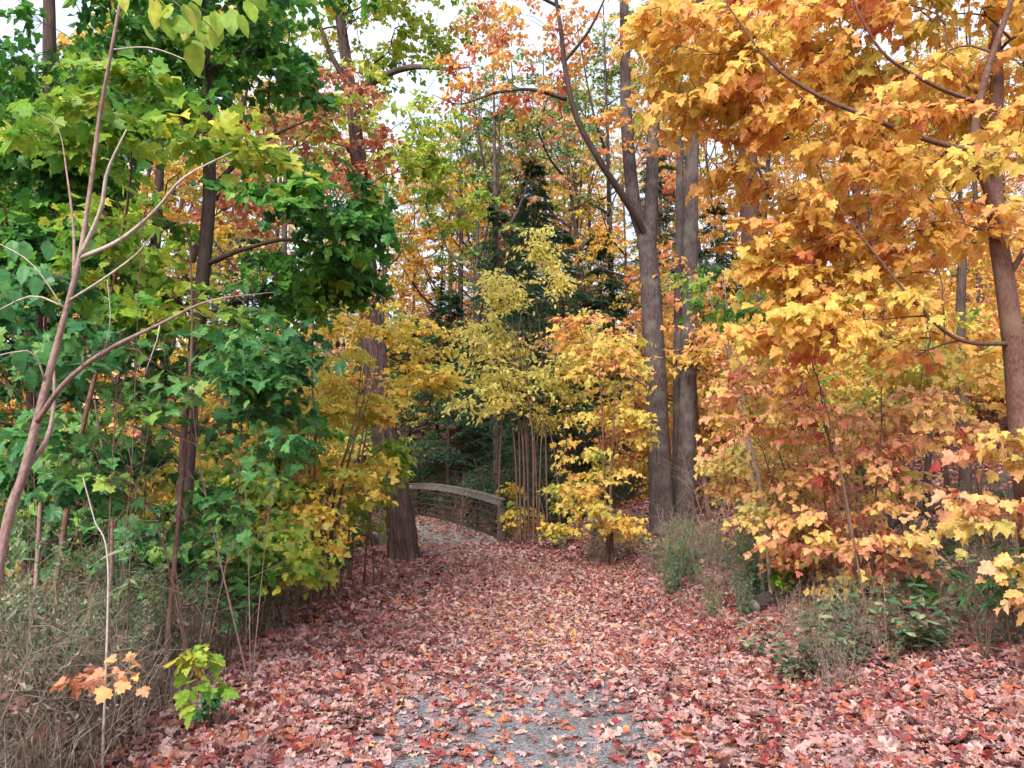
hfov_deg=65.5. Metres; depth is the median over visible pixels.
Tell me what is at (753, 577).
goldenrod
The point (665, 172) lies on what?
woodland maple
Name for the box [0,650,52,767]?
dead weed
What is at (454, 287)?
woodland maple
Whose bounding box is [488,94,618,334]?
woodland tree
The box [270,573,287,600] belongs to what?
goldenrod
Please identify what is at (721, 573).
dead weed
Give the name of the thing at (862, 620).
goldenrod
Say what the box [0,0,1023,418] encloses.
sky
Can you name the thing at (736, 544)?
dead weed
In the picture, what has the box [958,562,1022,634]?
dead weed
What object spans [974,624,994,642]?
goldenrod
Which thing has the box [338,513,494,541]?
fallen leaves
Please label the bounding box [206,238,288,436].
hemlock
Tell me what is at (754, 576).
goldenrod
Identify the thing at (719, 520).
goldenrod
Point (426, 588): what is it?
fallen leaves
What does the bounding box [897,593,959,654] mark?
broadleaf weed
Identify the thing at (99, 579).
goldenrod
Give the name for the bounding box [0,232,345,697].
maple sapling
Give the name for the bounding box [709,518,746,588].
goldenrod
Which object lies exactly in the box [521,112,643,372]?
woodland maple
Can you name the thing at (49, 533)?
bare sapling
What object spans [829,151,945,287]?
woodland maple
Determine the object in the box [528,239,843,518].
understory maple
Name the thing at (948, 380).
maple sapling
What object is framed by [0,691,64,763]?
dead weed
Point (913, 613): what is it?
broadleaf weed
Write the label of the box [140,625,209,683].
dead weed
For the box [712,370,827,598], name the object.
bare sapling
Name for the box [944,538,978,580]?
dead weed
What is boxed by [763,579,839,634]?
dead weed
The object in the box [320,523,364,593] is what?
leafy plant
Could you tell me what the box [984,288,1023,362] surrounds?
understory maple
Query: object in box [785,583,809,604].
dead weed
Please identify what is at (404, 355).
hemlock
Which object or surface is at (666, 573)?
goldenrod
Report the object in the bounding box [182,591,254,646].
dead weed
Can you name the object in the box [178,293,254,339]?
woodland maple
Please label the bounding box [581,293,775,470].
understory maple
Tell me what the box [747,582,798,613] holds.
fallen log
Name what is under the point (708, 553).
goldenrod
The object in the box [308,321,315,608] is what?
slender sapling
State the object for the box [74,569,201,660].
dead weed
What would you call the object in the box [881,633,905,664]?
goldenrod
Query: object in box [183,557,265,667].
leafy plant
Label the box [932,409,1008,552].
bare sapling
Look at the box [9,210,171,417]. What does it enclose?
woodland maple
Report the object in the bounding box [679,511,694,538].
goldenrod
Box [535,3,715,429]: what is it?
woodland tree
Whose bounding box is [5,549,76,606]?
dead weed
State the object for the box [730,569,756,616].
goldenrod
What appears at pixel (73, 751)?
dry grass
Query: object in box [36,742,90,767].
broadleaf weed
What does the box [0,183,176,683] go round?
bare sapling
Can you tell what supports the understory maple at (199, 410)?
on the ground at (616, 501)
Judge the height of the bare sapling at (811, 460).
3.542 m
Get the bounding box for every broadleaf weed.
[0,713,52,766]
[1,740,19,765]
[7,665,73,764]
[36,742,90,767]
[125,599,175,648]
[167,598,226,653]
[221,602,256,632]
[258,588,289,616]
[287,570,308,596]
[292,585,304,602]
[732,606,773,656]
[767,630,817,678]
[768,605,832,680]
[784,621,833,674]
[817,590,883,670]
[819,568,867,616]
[820,600,841,622]
[820,620,867,666]
[833,607,880,664]
[870,575,942,657]
[881,585,949,655]
[884,602,927,656]
[894,568,977,640]
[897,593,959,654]
[926,537,953,561]
[927,506,953,546]
[946,577,988,618]
[963,553,1013,598]
[971,614,1006,644]
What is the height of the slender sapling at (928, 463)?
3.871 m
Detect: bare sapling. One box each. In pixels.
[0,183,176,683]
[0,366,81,601]
[4,379,169,612]
[22,395,137,615]
[36,396,141,592]
[67,396,165,621]
[84,379,279,697]
[139,320,330,681]
[215,419,356,635]
[420,456,484,531]
[435,485,453,523]
[443,473,469,528]
[460,455,496,538]
[524,431,567,521]
[566,438,594,518]
[651,427,760,568]
[663,458,741,562]
[706,476,746,556]
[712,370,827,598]
[741,284,863,585]
[746,355,829,589]
[748,341,884,588]
[762,457,850,587]
[792,389,890,609]
[806,318,994,578]
[829,391,927,552]
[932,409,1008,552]
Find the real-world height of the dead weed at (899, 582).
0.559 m
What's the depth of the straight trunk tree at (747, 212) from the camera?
26.06 m
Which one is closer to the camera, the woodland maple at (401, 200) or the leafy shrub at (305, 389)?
the leafy shrub at (305, 389)
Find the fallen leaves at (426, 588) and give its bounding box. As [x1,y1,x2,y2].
[4,472,1019,625]
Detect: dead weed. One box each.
[0,547,89,767]
[0,574,155,765]
[0,581,158,767]
[0,591,159,766]
[0,628,17,674]
[0,630,97,762]
[0,636,61,767]
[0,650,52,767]
[0,667,72,767]
[0,683,64,767]
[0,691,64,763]
[0,691,140,767]
[0,709,22,764]
[0,723,28,767]
[1,574,92,649]
[1,603,142,720]
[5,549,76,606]
[9,617,174,723]
[9,669,102,745]
[12,602,183,743]
[18,569,174,696]
[35,607,150,743]
[41,632,152,752]
[46,538,184,677]
[56,585,141,633]
[62,602,169,715]
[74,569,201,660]
[84,633,181,713]
[111,554,239,684]
[132,600,211,683]
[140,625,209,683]
[141,566,218,684]
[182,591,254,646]
[191,568,243,640]
[197,562,261,640]
[221,577,304,635]
[223,578,280,632]
[581,536,617,562]
[584,532,618,558]
[584,538,601,558]
[585,528,630,559]
[613,505,653,556]
[625,510,647,529]
[634,530,667,574]
[636,525,684,572]
[636,551,666,573]
[653,500,703,558]
[657,584,696,605]
[658,508,689,542]
[660,553,691,579]
[677,519,705,549]
[680,594,726,618]
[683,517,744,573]
[691,555,733,589]
[697,567,738,610]
[713,554,742,582]
[727,525,746,563]
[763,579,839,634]
[778,607,848,683]
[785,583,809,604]
[801,573,881,662]
[805,628,867,692]
[806,624,876,691]
[826,565,904,653]
[827,573,878,619]
[853,612,907,638]
[857,588,904,629]
[883,562,908,596]
[894,501,920,530]
[894,587,984,630]
[896,507,936,534]
[924,568,963,595]
[927,554,1019,642]
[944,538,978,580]
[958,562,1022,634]
[959,550,1018,611]
[976,501,1017,556]
[996,495,1018,550]
[996,545,1020,598]
[996,585,1022,632]
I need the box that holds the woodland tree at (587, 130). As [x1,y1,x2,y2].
[492,75,634,436]
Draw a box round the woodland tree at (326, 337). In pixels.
[292,301,355,399]
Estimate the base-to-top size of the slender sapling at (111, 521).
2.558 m
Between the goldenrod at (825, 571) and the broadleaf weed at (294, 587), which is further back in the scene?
the broadleaf weed at (294, 587)
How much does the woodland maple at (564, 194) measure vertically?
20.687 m
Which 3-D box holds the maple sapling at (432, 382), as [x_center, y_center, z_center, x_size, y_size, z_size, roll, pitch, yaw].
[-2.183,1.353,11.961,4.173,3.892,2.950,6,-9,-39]
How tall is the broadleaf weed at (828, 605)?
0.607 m
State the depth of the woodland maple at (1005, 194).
52.71 m
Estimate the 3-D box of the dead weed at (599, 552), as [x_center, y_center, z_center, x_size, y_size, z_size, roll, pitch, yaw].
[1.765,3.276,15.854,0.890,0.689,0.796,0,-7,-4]
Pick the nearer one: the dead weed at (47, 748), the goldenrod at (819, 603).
the dead weed at (47, 748)
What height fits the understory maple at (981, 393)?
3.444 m
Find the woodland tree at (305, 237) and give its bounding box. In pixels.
[269,203,350,392]
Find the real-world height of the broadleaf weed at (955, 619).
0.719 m
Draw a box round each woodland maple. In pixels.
[0,42,201,448]
[0,117,59,423]
[3,53,110,407]
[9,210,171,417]
[52,152,237,521]
[124,149,196,372]
[172,77,297,413]
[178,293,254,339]
[180,80,340,366]
[244,71,399,387]
[277,145,358,404]
[307,134,453,485]
[330,93,540,465]
[331,254,439,408]
[344,196,448,414]
[346,114,505,414]
[354,271,433,400]
[386,221,486,448]
[391,105,559,437]
[436,61,624,440]
[447,270,543,327]
[448,148,604,349]
[455,174,519,439]
[488,101,636,471]
[503,113,631,443]
[510,147,627,318]
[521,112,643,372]
[550,184,632,303]
[552,171,709,494]
[591,56,704,292]
[615,116,719,342]
[620,74,739,316]
[637,155,727,315]
[643,118,770,324]
[666,58,850,316]
[670,140,776,308]
[702,2,928,396]
[732,149,849,302]
[757,135,864,295]
[762,71,873,290]
[770,1,1003,332]
[815,125,950,298]
[826,63,984,337]
[826,160,950,307]
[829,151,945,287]
[866,0,1011,355]
[887,83,1013,352]
[893,3,1023,352]
[904,102,965,297]
[935,143,1023,307]
[949,172,1022,301]
[950,21,1023,297]
[951,193,1023,306]
[987,177,1023,298]
[1009,195,1023,208]
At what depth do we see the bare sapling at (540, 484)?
22.45 m
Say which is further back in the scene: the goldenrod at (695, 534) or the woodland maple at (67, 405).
the woodland maple at (67, 405)
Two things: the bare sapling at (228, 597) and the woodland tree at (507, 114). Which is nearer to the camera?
the bare sapling at (228, 597)
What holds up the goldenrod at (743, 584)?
on the ground at (616, 501)
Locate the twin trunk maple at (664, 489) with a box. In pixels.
[431,0,765,534]
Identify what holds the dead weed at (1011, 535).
on the ground at (616, 501)
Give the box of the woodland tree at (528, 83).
[449,58,610,428]
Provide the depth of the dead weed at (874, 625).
6.57 m
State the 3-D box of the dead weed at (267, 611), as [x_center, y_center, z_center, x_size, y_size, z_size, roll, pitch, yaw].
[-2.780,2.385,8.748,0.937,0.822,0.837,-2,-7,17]
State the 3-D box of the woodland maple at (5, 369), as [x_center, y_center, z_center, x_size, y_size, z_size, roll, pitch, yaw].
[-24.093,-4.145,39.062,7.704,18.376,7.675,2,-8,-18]
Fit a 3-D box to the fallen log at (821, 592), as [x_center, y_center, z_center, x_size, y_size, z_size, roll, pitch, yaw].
[3.888,2.318,8.979,1.164,0.350,0.196,3,-8,-21]
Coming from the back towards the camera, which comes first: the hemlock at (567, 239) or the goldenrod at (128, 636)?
the hemlock at (567, 239)
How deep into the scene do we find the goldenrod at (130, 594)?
8.02 m
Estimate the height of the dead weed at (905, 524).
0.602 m
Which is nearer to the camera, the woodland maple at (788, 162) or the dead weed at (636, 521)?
the dead weed at (636, 521)
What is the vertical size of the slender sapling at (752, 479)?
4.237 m
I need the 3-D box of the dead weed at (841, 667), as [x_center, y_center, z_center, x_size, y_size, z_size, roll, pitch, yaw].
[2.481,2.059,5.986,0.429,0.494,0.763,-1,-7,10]
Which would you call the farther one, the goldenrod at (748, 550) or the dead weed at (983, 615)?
the goldenrod at (748, 550)
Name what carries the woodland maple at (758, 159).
on the ground at (616, 501)
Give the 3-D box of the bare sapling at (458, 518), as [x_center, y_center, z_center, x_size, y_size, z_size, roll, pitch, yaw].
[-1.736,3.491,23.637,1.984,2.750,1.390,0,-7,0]
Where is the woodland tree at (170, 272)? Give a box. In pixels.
[102,201,191,372]
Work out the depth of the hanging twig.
2.50 m
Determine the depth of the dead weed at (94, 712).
4.72 m
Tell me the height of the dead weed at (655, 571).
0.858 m
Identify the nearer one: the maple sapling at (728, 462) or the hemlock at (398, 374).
the maple sapling at (728, 462)
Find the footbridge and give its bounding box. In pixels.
[320,483,504,545]
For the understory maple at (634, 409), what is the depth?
40.18 m
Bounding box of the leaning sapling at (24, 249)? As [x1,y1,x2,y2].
[0,3,273,591]
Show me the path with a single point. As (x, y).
(540, 745)
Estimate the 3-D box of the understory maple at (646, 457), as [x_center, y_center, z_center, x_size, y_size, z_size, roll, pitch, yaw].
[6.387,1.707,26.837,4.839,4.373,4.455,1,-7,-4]
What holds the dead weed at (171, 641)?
on the ground at (616, 501)
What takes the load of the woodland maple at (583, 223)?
on the ground at (616, 501)
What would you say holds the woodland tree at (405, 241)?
on the ground at (616, 501)
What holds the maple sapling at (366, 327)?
on the ground at (616, 501)
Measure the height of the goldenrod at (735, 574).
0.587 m
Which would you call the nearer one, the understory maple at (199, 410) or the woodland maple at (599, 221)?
the understory maple at (199, 410)
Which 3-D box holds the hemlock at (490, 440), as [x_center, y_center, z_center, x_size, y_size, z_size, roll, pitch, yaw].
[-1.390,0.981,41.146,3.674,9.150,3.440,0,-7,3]
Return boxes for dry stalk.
[83,478,108,767]
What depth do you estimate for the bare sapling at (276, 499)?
8.75 m
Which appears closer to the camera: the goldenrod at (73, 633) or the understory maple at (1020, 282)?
the goldenrod at (73, 633)
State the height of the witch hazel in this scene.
8.808 m
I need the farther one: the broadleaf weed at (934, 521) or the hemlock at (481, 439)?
the hemlock at (481, 439)
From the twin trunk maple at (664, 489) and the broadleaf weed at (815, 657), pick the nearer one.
the broadleaf weed at (815, 657)
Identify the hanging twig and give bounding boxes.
[117,0,265,77]
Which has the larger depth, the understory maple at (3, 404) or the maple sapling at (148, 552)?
the understory maple at (3, 404)
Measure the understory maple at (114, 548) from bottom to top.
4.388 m
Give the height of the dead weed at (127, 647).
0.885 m
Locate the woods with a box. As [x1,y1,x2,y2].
[4,218,1011,419]
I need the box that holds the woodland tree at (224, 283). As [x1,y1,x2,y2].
[57,87,243,436]
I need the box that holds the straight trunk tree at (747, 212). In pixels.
[641,0,823,463]
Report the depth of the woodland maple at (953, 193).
45.06 m
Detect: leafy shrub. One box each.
[170,369,359,573]
[339,438,421,583]
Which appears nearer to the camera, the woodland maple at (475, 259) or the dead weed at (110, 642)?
the dead weed at (110, 642)
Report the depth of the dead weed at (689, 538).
14.06 m
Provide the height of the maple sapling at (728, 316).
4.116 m
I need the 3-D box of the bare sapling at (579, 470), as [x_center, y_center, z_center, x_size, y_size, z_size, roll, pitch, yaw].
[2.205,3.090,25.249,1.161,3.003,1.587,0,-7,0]
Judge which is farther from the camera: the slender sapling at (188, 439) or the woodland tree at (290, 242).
the woodland tree at (290, 242)
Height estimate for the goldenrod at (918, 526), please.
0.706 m
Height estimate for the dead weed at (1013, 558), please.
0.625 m
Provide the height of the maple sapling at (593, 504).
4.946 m
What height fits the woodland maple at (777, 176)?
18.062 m
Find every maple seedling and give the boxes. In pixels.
[49,651,150,767]
[145,641,239,767]
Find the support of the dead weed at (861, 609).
on the ground at (616, 501)
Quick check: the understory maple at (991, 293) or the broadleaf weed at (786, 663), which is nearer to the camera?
the broadleaf weed at (786, 663)
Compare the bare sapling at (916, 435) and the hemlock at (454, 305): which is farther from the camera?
the hemlock at (454, 305)
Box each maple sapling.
[0,40,322,625]
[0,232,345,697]
[0,397,153,596]
[3,466,260,603]
[85,396,254,589]
[91,455,283,592]
[146,451,344,627]
[194,402,355,618]
[247,340,469,601]
[264,293,466,578]
[494,482,544,540]
[535,450,622,544]
[549,319,664,565]
[659,260,829,593]
[693,426,860,576]
[695,353,1005,616]
[696,367,784,507]
[697,342,859,533]
[721,465,958,609]
[742,508,942,607]
[747,296,902,493]
[773,384,956,554]
[808,303,1002,510]
[840,329,1006,552]
[907,427,1023,645]
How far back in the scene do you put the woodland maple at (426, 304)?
51.37 m
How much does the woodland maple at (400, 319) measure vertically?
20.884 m
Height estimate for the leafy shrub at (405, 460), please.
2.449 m
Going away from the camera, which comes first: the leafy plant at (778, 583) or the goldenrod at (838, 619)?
the goldenrod at (838, 619)
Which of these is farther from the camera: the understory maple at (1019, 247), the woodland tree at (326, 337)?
the woodland tree at (326, 337)
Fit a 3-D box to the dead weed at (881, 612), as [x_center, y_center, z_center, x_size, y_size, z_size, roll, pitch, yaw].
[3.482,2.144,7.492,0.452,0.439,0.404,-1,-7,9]
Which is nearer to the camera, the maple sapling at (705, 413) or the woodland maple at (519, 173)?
the maple sapling at (705, 413)
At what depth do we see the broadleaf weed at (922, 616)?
6.26 m
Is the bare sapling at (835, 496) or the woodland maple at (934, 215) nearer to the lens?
the bare sapling at (835, 496)
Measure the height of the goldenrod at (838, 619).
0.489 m
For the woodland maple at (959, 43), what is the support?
on the ground at (616, 501)
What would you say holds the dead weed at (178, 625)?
on the ground at (616, 501)
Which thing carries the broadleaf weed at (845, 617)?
on the ground at (616, 501)
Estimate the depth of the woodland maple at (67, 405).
28.45 m
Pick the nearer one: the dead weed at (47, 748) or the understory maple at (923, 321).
the dead weed at (47, 748)
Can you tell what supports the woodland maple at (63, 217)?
on the ground at (616, 501)
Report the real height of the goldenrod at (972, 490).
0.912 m
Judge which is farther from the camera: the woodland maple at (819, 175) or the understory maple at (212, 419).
the woodland maple at (819, 175)
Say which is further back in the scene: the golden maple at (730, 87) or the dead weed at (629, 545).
the dead weed at (629, 545)
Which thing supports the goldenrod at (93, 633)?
on the ground at (616, 501)
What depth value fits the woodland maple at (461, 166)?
45.21 m
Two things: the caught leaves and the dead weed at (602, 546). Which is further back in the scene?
the dead weed at (602, 546)
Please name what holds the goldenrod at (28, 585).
on the ground at (616, 501)
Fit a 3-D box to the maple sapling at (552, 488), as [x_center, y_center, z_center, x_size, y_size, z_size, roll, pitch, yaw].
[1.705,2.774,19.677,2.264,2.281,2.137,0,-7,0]
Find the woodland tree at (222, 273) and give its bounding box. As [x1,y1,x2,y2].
[181,217,274,396]
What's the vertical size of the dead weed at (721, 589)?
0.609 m
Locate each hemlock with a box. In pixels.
[10,313,122,421]
[57,302,142,437]
[205,326,260,438]
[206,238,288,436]
[316,242,361,404]
[330,349,371,467]
[355,337,420,482]
[367,318,458,482]
[380,294,511,517]
[401,284,470,464]
[411,348,503,507]
[428,205,579,537]
[451,350,516,466]
[457,322,514,483]
[464,169,546,452]
[469,159,582,481]
[470,258,572,523]
[482,160,577,469]
[487,390,557,517]
[504,226,638,532]
[517,231,647,490]
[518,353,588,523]
[568,294,645,508]
[610,128,707,393]
[670,197,742,480]
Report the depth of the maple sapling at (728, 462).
10.26 m
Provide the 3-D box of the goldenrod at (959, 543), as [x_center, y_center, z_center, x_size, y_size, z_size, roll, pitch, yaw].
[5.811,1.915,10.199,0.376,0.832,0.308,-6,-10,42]
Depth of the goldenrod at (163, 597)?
6.81 m
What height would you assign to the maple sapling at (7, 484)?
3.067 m
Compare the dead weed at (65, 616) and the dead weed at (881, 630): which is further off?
the dead weed at (881, 630)
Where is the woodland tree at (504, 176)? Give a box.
[387,105,549,478]
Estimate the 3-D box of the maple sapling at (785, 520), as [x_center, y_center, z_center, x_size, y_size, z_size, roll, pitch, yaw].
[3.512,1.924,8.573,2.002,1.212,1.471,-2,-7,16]
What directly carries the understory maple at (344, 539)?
on the ground at (616, 501)
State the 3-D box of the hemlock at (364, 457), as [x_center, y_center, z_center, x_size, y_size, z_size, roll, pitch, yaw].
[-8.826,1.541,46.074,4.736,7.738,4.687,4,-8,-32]
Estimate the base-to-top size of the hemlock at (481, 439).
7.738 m
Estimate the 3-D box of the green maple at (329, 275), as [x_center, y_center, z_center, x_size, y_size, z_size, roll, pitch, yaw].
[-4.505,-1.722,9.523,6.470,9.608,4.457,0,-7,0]
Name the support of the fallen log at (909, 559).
on the ground at (616, 501)
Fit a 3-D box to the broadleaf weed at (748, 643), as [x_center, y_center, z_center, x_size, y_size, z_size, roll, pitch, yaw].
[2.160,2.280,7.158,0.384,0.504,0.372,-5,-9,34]
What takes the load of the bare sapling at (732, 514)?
on the ground at (616, 501)
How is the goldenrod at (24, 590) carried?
on the ground at (616, 501)
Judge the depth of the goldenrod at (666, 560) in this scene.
13.21 m
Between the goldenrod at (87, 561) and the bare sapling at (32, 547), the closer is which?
the goldenrod at (87, 561)
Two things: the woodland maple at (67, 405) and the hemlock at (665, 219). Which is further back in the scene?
the hemlock at (665, 219)
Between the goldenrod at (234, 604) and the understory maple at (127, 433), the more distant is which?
the understory maple at (127, 433)
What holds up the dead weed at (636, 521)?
on the ground at (616, 501)
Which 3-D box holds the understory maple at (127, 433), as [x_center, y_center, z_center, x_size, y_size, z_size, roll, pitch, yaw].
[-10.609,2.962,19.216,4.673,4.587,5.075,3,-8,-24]
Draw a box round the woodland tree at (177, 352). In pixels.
[142,180,246,386]
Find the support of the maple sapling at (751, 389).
on the ground at (616, 501)
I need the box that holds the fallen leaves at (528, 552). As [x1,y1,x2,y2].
[4,362,1009,597]
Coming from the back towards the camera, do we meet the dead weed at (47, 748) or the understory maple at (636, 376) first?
the understory maple at (636, 376)
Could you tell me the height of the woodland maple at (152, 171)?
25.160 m
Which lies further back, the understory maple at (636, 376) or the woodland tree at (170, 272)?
the woodland tree at (170, 272)
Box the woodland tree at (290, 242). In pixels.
[210,186,326,382]
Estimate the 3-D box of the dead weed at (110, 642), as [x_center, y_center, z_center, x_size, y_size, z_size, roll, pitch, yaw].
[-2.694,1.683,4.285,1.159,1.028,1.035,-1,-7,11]
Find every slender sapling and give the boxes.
[30,442,44,647]
[93,400,113,634]
[172,354,197,646]
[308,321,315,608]
[704,274,765,590]
[784,304,870,632]
[923,313,935,530]
[955,239,972,492]
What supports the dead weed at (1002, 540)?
on the ground at (616, 501)
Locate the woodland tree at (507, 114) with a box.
[417,48,618,508]
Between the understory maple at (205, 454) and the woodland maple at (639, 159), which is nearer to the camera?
the understory maple at (205, 454)
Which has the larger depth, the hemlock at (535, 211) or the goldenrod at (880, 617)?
the hemlock at (535, 211)
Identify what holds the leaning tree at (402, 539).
on the ground at (616, 501)
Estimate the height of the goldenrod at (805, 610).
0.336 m
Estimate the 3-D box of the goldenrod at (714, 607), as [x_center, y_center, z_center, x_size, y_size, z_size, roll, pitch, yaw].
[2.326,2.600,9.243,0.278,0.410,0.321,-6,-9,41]
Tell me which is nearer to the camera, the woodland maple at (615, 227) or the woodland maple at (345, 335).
the woodland maple at (345, 335)
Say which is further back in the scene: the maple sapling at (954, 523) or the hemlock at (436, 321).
the hemlock at (436, 321)
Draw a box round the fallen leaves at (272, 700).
[6,553,1023,767]
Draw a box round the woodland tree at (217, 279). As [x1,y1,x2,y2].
[145,19,417,490]
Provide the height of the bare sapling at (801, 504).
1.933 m
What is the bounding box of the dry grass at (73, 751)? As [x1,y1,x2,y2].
[0,577,305,767]
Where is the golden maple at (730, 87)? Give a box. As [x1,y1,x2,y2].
[604,0,1023,563]
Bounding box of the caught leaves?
[0,581,261,760]
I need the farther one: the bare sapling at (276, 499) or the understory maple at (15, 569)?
the understory maple at (15, 569)
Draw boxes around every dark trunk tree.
[0,0,178,615]
[2,0,293,592]
[153,1,405,569]
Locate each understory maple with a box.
[0,400,25,428]
[2,408,137,581]
[3,450,53,589]
[50,464,205,582]
[121,346,359,558]
[129,390,231,441]
[165,425,261,458]
[171,433,264,480]
[173,413,262,512]
[208,431,371,550]
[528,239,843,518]
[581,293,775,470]
[595,377,645,445]
[606,433,699,506]
[607,332,671,429]
[622,367,707,487]
[668,358,802,465]
[670,294,934,477]
[741,237,995,406]
[775,282,1000,458]
[854,286,991,435]
[885,279,1020,342]
[889,302,994,387]
[908,265,1023,409]
[935,223,1023,405]
[946,207,1023,277]
[947,314,1004,416]
[968,271,1023,321]
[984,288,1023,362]
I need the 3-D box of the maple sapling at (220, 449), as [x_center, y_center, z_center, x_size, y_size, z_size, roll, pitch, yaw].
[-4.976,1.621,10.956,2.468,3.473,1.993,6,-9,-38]
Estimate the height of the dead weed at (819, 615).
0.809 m
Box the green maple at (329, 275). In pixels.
[0,0,404,612]
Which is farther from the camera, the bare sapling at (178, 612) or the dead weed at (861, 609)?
the dead weed at (861, 609)
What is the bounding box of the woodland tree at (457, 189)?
[395,128,515,423]
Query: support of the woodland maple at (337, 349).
on the ground at (616, 501)
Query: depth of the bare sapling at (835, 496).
8.05 m
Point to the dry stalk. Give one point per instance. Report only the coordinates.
(105, 679)
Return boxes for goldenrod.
[0,498,80,685]
[0,560,45,632]
[0,563,93,755]
[0,569,47,633]
[0,582,27,724]
[0,622,57,702]
[0,640,54,741]
[4,583,43,667]
[17,592,134,710]
[20,582,105,650]
[25,599,104,690]
[29,633,112,706]
[40,557,96,613]
[41,633,114,747]
[46,568,106,626]
[47,535,132,645]
[63,542,115,615]
[66,593,117,648]
[71,616,141,701]
[72,545,127,614]
[74,538,182,656]
[75,590,146,634]
[76,602,156,720]
[91,619,146,706]
[97,614,159,656]
[98,588,142,620]
[100,657,148,707]
[103,562,173,687]
[116,562,150,620]
[144,588,183,667]
[152,568,210,661]
[152,593,204,668]
[158,628,196,681]
[191,531,245,639]
[191,556,245,644]
[194,531,222,623]
[207,569,249,622]
[268,571,279,612]
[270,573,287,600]
[557,536,566,549]
[582,533,593,554]
[587,509,603,554]
[650,530,675,567]
[656,560,677,593]
[656,563,678,589]
[660,548,670,571]
[661,521,689,576]
[662,513,689,582]
[666,533,680,579]
[666,537,689,588]
[671,520,683,552]
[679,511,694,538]
[680,517,705,574]
[683,541,709,585]
[686,519,695,541]
[692,531,708,558]
[693,563,714,598]
[694,513,717,556]
[696,591,722,616]
[698,532,717,566]
[699,590,720,614]
[708,551,720,565]
[709,508,729,537]
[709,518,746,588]
[709,530,721,563]
[714,526,732,562]
[719,549,740,581]
[727,533,760,601]
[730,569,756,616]
[730,579,747,605]
[733,568,752,599]
[735,520,753,560]
[739,531,763,588]
[739,531,767,596]
[739,558,764,594]
[745,530,763,559]
[751,547,785,591]
[792,605,821,647]
[795,567,815,595]
[800,602,820,627]
[801,595,818,616]
[810,583,834,620]
[820,558,834,587]
[828,597,862,636]
[833,571,863,638]
[854,610,865,626]
[857,578,899,642]
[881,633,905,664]
[885,548,914,615]
[906,510,930,548]
[911,553,942,591]
[913,557,943,591]
[940,537,954,558]
[952,537,971,552]
[959,477,982,541]
[962,576,985,619]
[965,536,992,585]
[971,486,1004,544]
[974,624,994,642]
[976,548,997,615]
[978,544,1001,599]
[990,577,1023,644]
[995,475,1012,499]
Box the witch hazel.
[441,225,609,544]
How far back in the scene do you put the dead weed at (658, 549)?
13.65 m
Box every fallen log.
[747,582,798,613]
[811,578,896,602]
[846,557,914,567]
[907,488,1013,515]
[922,472,1011,496]
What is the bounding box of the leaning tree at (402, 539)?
[226,0,512,560]
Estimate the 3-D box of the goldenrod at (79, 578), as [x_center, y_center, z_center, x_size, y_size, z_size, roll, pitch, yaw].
[-3.230,1.858,6.043,0.576,1.434,0.471,1,-7,-8]
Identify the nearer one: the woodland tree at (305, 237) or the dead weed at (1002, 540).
the dead weed at (1002, 540)
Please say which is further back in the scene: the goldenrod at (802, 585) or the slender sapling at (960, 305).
the slender sapling at (960, 305)
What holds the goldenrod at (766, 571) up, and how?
on the ground at (616, 501)
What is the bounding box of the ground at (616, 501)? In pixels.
[0,357,1011,767]
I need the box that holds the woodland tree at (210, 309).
[184,277,233,395]
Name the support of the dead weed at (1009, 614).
on the ground at (616, 501)
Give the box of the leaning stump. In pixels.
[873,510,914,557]
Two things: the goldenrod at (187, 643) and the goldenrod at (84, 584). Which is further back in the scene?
the goldenrod at (84, 584)
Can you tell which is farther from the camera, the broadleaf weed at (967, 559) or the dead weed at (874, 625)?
the broadleaf weed at (967, 559)
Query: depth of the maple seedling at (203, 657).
4.21 m
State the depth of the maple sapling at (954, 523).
6.30 m
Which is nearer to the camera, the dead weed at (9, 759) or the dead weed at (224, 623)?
the dead weed at (9, 759)
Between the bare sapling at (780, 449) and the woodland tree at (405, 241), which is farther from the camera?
the woodland tree at (405, 241)
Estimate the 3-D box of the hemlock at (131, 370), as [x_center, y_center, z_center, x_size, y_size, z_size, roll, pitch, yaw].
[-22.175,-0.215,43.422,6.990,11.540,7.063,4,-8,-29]
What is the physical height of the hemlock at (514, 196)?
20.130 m
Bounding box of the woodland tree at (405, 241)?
[303,161,442,512]
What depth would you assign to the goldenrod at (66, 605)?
5.09 m
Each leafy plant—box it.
[99,522,151,745]
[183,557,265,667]
[191,693,232,728]
[228,530,284,639]
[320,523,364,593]
[639,540,662,569]
[765,564,794,607]
[899,573,943,614]
[934,546,1023,659]
[983,514,1023,590]
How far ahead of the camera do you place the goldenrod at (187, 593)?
6.85 m
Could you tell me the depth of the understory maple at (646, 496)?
30.10 m
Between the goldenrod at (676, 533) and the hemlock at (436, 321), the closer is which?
the goldenrod at (676, 533)
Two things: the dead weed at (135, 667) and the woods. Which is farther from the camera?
the woods
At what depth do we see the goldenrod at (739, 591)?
9.60 m
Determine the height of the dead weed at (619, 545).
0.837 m
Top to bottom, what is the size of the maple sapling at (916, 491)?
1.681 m
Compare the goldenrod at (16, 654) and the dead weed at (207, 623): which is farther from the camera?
the dead weed at (207, 623)
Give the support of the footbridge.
on the ground at (616, 501)
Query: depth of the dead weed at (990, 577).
7.64 m
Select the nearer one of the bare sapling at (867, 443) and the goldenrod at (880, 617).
the goldenrod at (880, 617)
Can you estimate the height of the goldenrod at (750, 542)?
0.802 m
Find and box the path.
[229,544,754,767]
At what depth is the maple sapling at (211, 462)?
12.43 m
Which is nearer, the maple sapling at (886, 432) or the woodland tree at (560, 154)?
the maple sapling at (886, 432)

